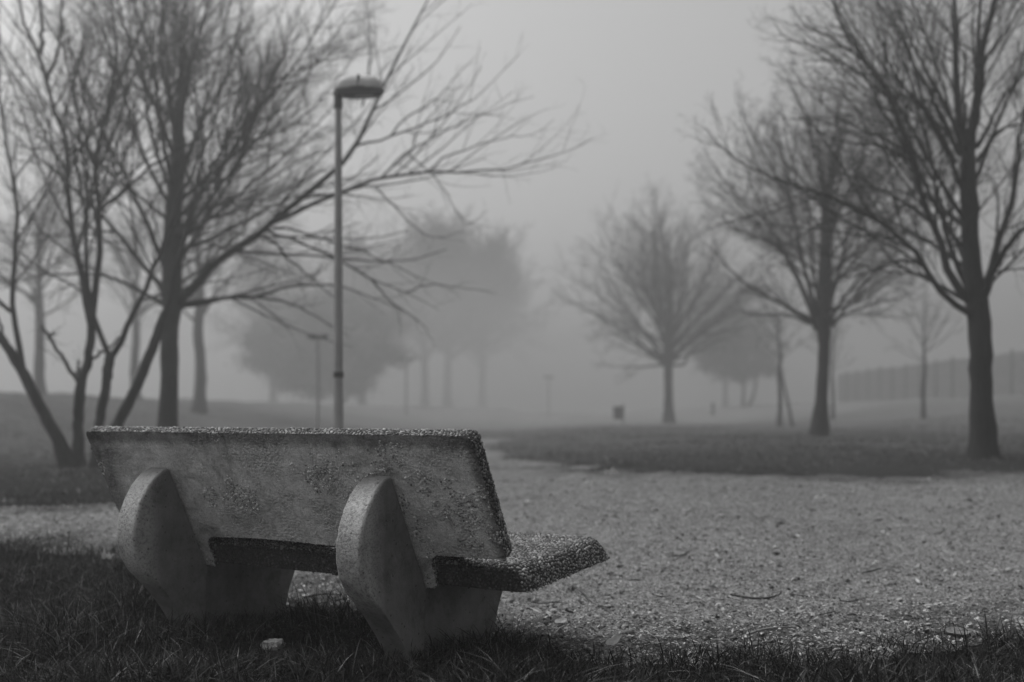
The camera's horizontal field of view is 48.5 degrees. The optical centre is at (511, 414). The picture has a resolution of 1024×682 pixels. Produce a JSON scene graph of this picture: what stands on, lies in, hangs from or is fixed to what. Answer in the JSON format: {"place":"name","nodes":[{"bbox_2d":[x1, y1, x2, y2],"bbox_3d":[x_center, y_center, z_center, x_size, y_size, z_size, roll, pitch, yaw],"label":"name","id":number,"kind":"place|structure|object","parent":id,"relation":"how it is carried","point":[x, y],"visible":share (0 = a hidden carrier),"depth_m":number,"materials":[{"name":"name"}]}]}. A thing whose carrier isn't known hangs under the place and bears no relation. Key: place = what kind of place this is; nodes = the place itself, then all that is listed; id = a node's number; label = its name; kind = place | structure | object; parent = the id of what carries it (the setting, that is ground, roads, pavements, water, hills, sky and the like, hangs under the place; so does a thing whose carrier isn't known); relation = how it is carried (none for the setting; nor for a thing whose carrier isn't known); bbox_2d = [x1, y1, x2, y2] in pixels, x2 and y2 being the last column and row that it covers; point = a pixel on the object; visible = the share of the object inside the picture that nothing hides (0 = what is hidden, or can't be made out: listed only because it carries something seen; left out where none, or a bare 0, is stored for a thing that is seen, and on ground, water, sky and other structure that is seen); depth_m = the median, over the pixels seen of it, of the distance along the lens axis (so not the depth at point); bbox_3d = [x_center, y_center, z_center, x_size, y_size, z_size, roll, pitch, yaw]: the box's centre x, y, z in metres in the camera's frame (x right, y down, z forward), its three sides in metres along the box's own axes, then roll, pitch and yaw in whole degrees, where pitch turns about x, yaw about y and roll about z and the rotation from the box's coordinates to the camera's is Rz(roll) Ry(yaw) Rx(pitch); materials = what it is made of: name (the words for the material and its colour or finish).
{"place":"outdoors","nodes":[
{"label":"outdoors","id":0,"kind":"place"},
{"bbox_2d":[0,439,1023,668],"bbox_3d":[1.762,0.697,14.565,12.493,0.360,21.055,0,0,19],"label":"gravel path","id":1,"kind":"structure","parent":0,"point":[532,472],"depth_m":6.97,"materials":[{"name":"grey gravel"}]},
{"bbox_2d":[305,593,346,597],"bbox_3d":[-0.842,0.841,5.301,0.251,0.017,0.050,0,0,-4],"label":"stick","id":2,"kind":"object","parent":1,"relation":"on","point":[324,594],"visible":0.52,"depth_m":5.30,"materials":[{"name":"wood"}]},
{"bbox_2d":[318,597,348,603],"bbox_3d":[-0.771,0.839,5.145,0.230,0.028,0.036,0,0,-11],"label":"stick","id":3,"kind":"object","parent":1,"relation":"on","point":[334,600],"visible":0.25,"depth_m":5.13,"materials":[{"name":"grey wood"}]},
{"bbox_2d":[531,601,567,603],"bbox_3d":[0.168,0.844,5.109,0.164,0.008,0.029,0,0,4],"label":"stick","id":4,"kind":"object","parent":1,"relation":"on","point":[548,602],"visible":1,"depth_m":5.10,"materials":[{"name":"wood"}]},
{"bbox_2d":[555,617,567,622],"bbox_3d":[0.198,0.822,4.549,0.062,0.011,0.034,-10,23,-34],"label":"fallen leaf","id":5,"kind":"object","parent":1,"relation":"on","point":[561,620],"visible":1,"depth_m":4.55,"materials":[{"name":"plant"}]},
{"bbox_2d":[571,585,606,606],"bbox_3d":[0.347,0.840,5.229,0.016,0.024,0.671,0,0,-10],"label":"stick","id":6,"kind":"object","parent":1,"relation":"on","point":[583,593],"visible":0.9,"depth_m":5.29,"materials":[{"name":"grey wood"}]},
{"bbox_2d":[605,633,621,644],"bbox_3d":[0.377,0.830,4.206,0.085,0.021,0.034,-19,39,-41],"label":"curled leaf","id":7,"kind":"object","parent":1,"relation":"on","point":[613,640],"visible":1,"depth_m":4.21,"materials":[{"name":"plant"}]},
{"bbox_2d":[730,593,781,599],"bbox_3d":[1.137,0.844,5.284,0.241,0.025,0.041,0,0,0],"label":"stick","id":8,"kind":"object","parent":1,"relation":"on","point":[755,598],"visible":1,"depth_m":5.27,"materials":[{"name":"wood"}]},
{"bbox_2d":[738,626,796,638],"bbox_3d":[0.992,0.830,4.375,0.336,0.027,0.020,0,0,-36],"label":"stick","id":9,"kind":"object","parent":1,"relation":"on","point":[759,630],"visible":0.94,"depth_m":4.35,"materials":[{"name":"grey wood"}]},
{"bbox_2d":[861,568,881,572],"bbox_3d":[1.915,0.828,6.036,0.173,0.018,0.015,0,0,-35],"label":"stick","id":10,"kind":"object","parent":1,"relation":"on","point":[871,570],"visible":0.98,"depth_m":6.02,"materials":[{"name":"wood"}]},
{"bbox_2d":[946,627,973,634],"bbox_3d":[1.752,0.845,4.449,0.115,0.010,0.080,0,11,-11],"label":"stone","id":11,"kind":"object","parent":1,"relation":"on","point":[956,630],"visible":0.82,"depth_m":4.46,"materials":[{"name":"stone"}]},
{"bbox_2d":[0,390,1023,681],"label":"ground","id":12,"kind":"structure","parent":0,"point":[866,414],"depth_m":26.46,"materials":[{"name":"grey plant"}]},
{"bbox_2d":[0,155,106,394],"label":"bare tree","id":13,"kind":"object","parent":12,"relation":"on","point":[39,370],"visible":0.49,"depth_m":35.93,"materials":[{"name":"grey plant"}]},
{"bbox_2d":[63,187,206,399],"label":"bare tree","id":14,"kind":"object","parent":12,"relation":"on","point":[134,360],"visible":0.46,"depth_m":42.85,"materials":[{"name":"grey plant"}]},
{"bbox_2d":[0,0,302,467],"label":"multi stem tree","id":15,"kind":"object","parent":12,"relation":"on","point":[65,453],"visible":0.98,"depth_m":12.55,"materials":[{"name":"grey plant"}]},
{"bbox_2d":[128,142,298,414],"bbox_3d":[-10.263,-4.503,37.392,5.989,9.062,5.666,0,0,12],"label":"bare tree","id":16,"kind":"object","parent":12,"relation":"on","point":[199,403],"visible":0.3,"depth_m":36.90,"materials":[{"name":"grey plant"}]},
{"bbox_2d":[203,230,332,401],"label":"bare tree","id":17,"kind":"object","parent":12,"relation":"on","point":[253,315],"visible":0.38,"depth_m":103.87,"materials":[{"name":"grey plant"}]},
{"bbox_2d":[260,638,285,650],"bbox_3d":[-0.885,0.851,4.210,0.076,0.036,0.068,-4,3,20],"label":"stone","id":18,"kind":"object","parent":12,"relation":"on","point":[269,641],"visible":0.79,"depth_m":4.19,"materials":[{"name":"grey stone"}]},
{"bbox_2d":[0,0,608,426],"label":"bare tree","id":19,"kind":"object","parent":12,"relation":"on","point":[248,110],"visible":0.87,"depth_m":14.80,"materials":[{"name":"grey plant"}]},
{"bbox_2d":[307,334,328,427],"bbox_3d":[-4.607,-0.632,27.000,0.526,2.572,0.165,0,0,0],"label":"street lamp","id":20,"kind":"object","parent":12,"relation":"on","point":[324,336],"visible":0.72,"depth_m":26.97,"materials":[{"name":"metal"}]},
{"bbox_2d":[224,280,418,403],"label":"evergreen tree","id":21,"kind":"object","parent":12,"relation":"on","point":[264,342],"visible":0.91,"depth_m":77.67,"materials":[{"name":"grey plant"}]},
{"bbox_2d":[86,426,608,666],"bbox_3d":[-0.717,0.492,4.423,2.000,0.896,0.983,0,0,33],"label":"park bench","id":22,"kind":"object","parent":12,"relation":"on","point":[406,536],"visible":1,"depth_m":4.12,"materials":[{"name":"concrete"}]},
{"bbox_2d":[333,74,383,428],"bbox_3d":[-1.377,-1.171,10.181,0.465,3.740,0.236,0,0,6],"label":"street lamp","id":23,"kind":"object","parent":12,"relation":"on","point":[354,86],"visible":0.97,"depth_m":10.17,"materials":[{"name":"metal"}]},
{"bbox_2d":[300,223,433,404],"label":"bare tree","id":24,"kind":"object","parent":12,"relation":"on","point":[357,280],"visible":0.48,"depth_m":110.53,"materials":[{"name":"grey plant"}]},
{"bbox_2d":[398,357,413,414],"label":"street lamp","id":25,"kind":"object","parent":12,"relation":"on","point":[405,359],"visible":0.98,"depth_m":57.95,"materials":[{"name":"metal"}]},
{"bbox_2d":[367,209,505,406],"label":"bare tree","id":26,"kind":"object","parent":12,"relation":"on","point":[436,268],"visible":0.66,"depth_m":133.34,"materials":[{"name":"grey plant"}]},
{"bbox_2d":[372,199,543,407],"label":"bare tree","id":27,"kind":"object","parent":12,"relation":"on","point":[447,387],"visible":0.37,"depth_m":150.54,"materials":[{"name":"grey plant"}]},
{"bbox_2d":[406,216,560,407],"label":"bare tree","id":28,"kind":"object","parent":12,"relation":"on","point":[482,400],"visible":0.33,"depth_m":174.30,"materials":[{"name":"grey plant"}]},
{"bbox_2d":[0,524,1023,681],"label":"lawn grass","id":29,"kind":"structure","parent":12,"relation":"on","point":[141,621],"depth_m":3.98,"materials":[{"name":"black plant"}]},
{"bbox_2d":[101,551,112,558],"bbox_3d":[-2.247,0.772,6.320,0.063,0.058,0.032,0,0,23],"label":"paper scrap","id":30,"kind":"object","parent":29,"relation":"on","point":[108,556],"visible":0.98,"depth_m":6.32,"materials":[{"name":"grey paper"}]},
{"bbox_2d":[543,376,553,417],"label":"street lamp","id":31,"kind":"object","parent":12,"relation":"on","point":[548,391],"visible":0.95,"depth_m":69.96,"materials":[{"name":"metal"}]},
{"bbox_2d":[613,404,623,423],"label":"litter bin","id":32,"kind":"object","parent":12,"relation":"on","point":[618,412],"visible":0.96,"depth_m":45.86,"materials":[{"name":"metal"}]},
{"bbox_2d":[535,172,786,422],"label":"bare tree","id":33,"kind":"object","parent":12,"relation":"on","point":[667,358],"visible":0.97,"depth_m":49.49,"materials":[{"name":"grey plant"}]},
{"bbox_2d":[711,403,714,415],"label":"bollard","id":34,"kind":"object","parent":12,"relation":"on","point":[712,409],"visible":0.88,"depth_m":69.91,"materials":[{"name":"metal"}]},
{"bbox_2d":[674,306,790,406],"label":"evergreen tree","id":35,"kind":"object","parent":12,"relation":"on","point":[732,365],"visible":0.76,"depth_m":83.68,"materials":[{"name":"grey plant"}]},
{"bbox_2d":[675,274,790,406],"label":"bare tree","id":36,"kind":"object","parent":12,"relation":"on","point":[725,403],"visible":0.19,"depth_m":124.58,"materials":[{"name":"grey plant"}]},
{"bbox_2d":[731,269,816,426],"bbox_3d":[9.694,-2.330,40.169,3.428,5.639,2.719,0,0,37],"label":"young tree","id":37,"kind":"object","parent":12,"relation":"on","point":[779,421],"visible":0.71,"depth_m":39.97,"materials":[{"name":"grey plant"}]},
{"bbox_2d":[779,366,793,426],"bbox_3d":[9.609,-0.631,39.796,0.131,2.129,0.635,0,0,-39],"label":"stake","id":38,"kind":"object","parent":12,"relation":"on","point":[787,401],"visible":0.98,"depth_m":39.75,"materials":[{"name":"wood"}]},
{"bbox_2d":[684,35,958,436],"bbox_3d":[5.981,-3.418,22.038,5.456,7.742,4.812,0,0,0],"label":"bare tree","id":39,"kind":"object","parent":12,"relation":"on","point":[821,319],"visible":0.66,"depth_m":21.86,"materials":[{"name":"grey plant"}]},
{"bbox_2d":[796,303,859,418],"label":"young tree","id":40,"kind":"object","parent":12,"relation":"on","point":[832,415],"visible":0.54,"depth_m":45.96,"materials":[{"name":"grey plant"}]},
{"bbox_2d":[673,0,1023,458],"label":"bare tree","id":41,"kind":"object","parent":12,"relation":"on","point":[973,292],"visible":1,"depth_m":12.79,"materials":[{"name":"grey plant"}]},
{"bbox_2d":[881,283,964,418],"bbox_3d":[14.142,-2.265,38.710,2.981,4.904,2.364,0,0,-29],"label":"young tree","id":42,"kind":"object","parent":12,"relation":"on","point":[923,405],"visible":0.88,"depth_m":38.94,"materials":[{"name":"grey plant"}]},
{"bbox_2d":[838,349,1023,401],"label":"fence","id":43,"kind":"object","parent":12,"relation":"on","point":[882,384],"visible":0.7,"depth_m":61.44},
{"bbox_2d":[0,0,1023,412],"label":"sky","id":44,"kind":"structure","parent":0,"point":[639,63],"materials":[{"name":"grey"}]}
]}

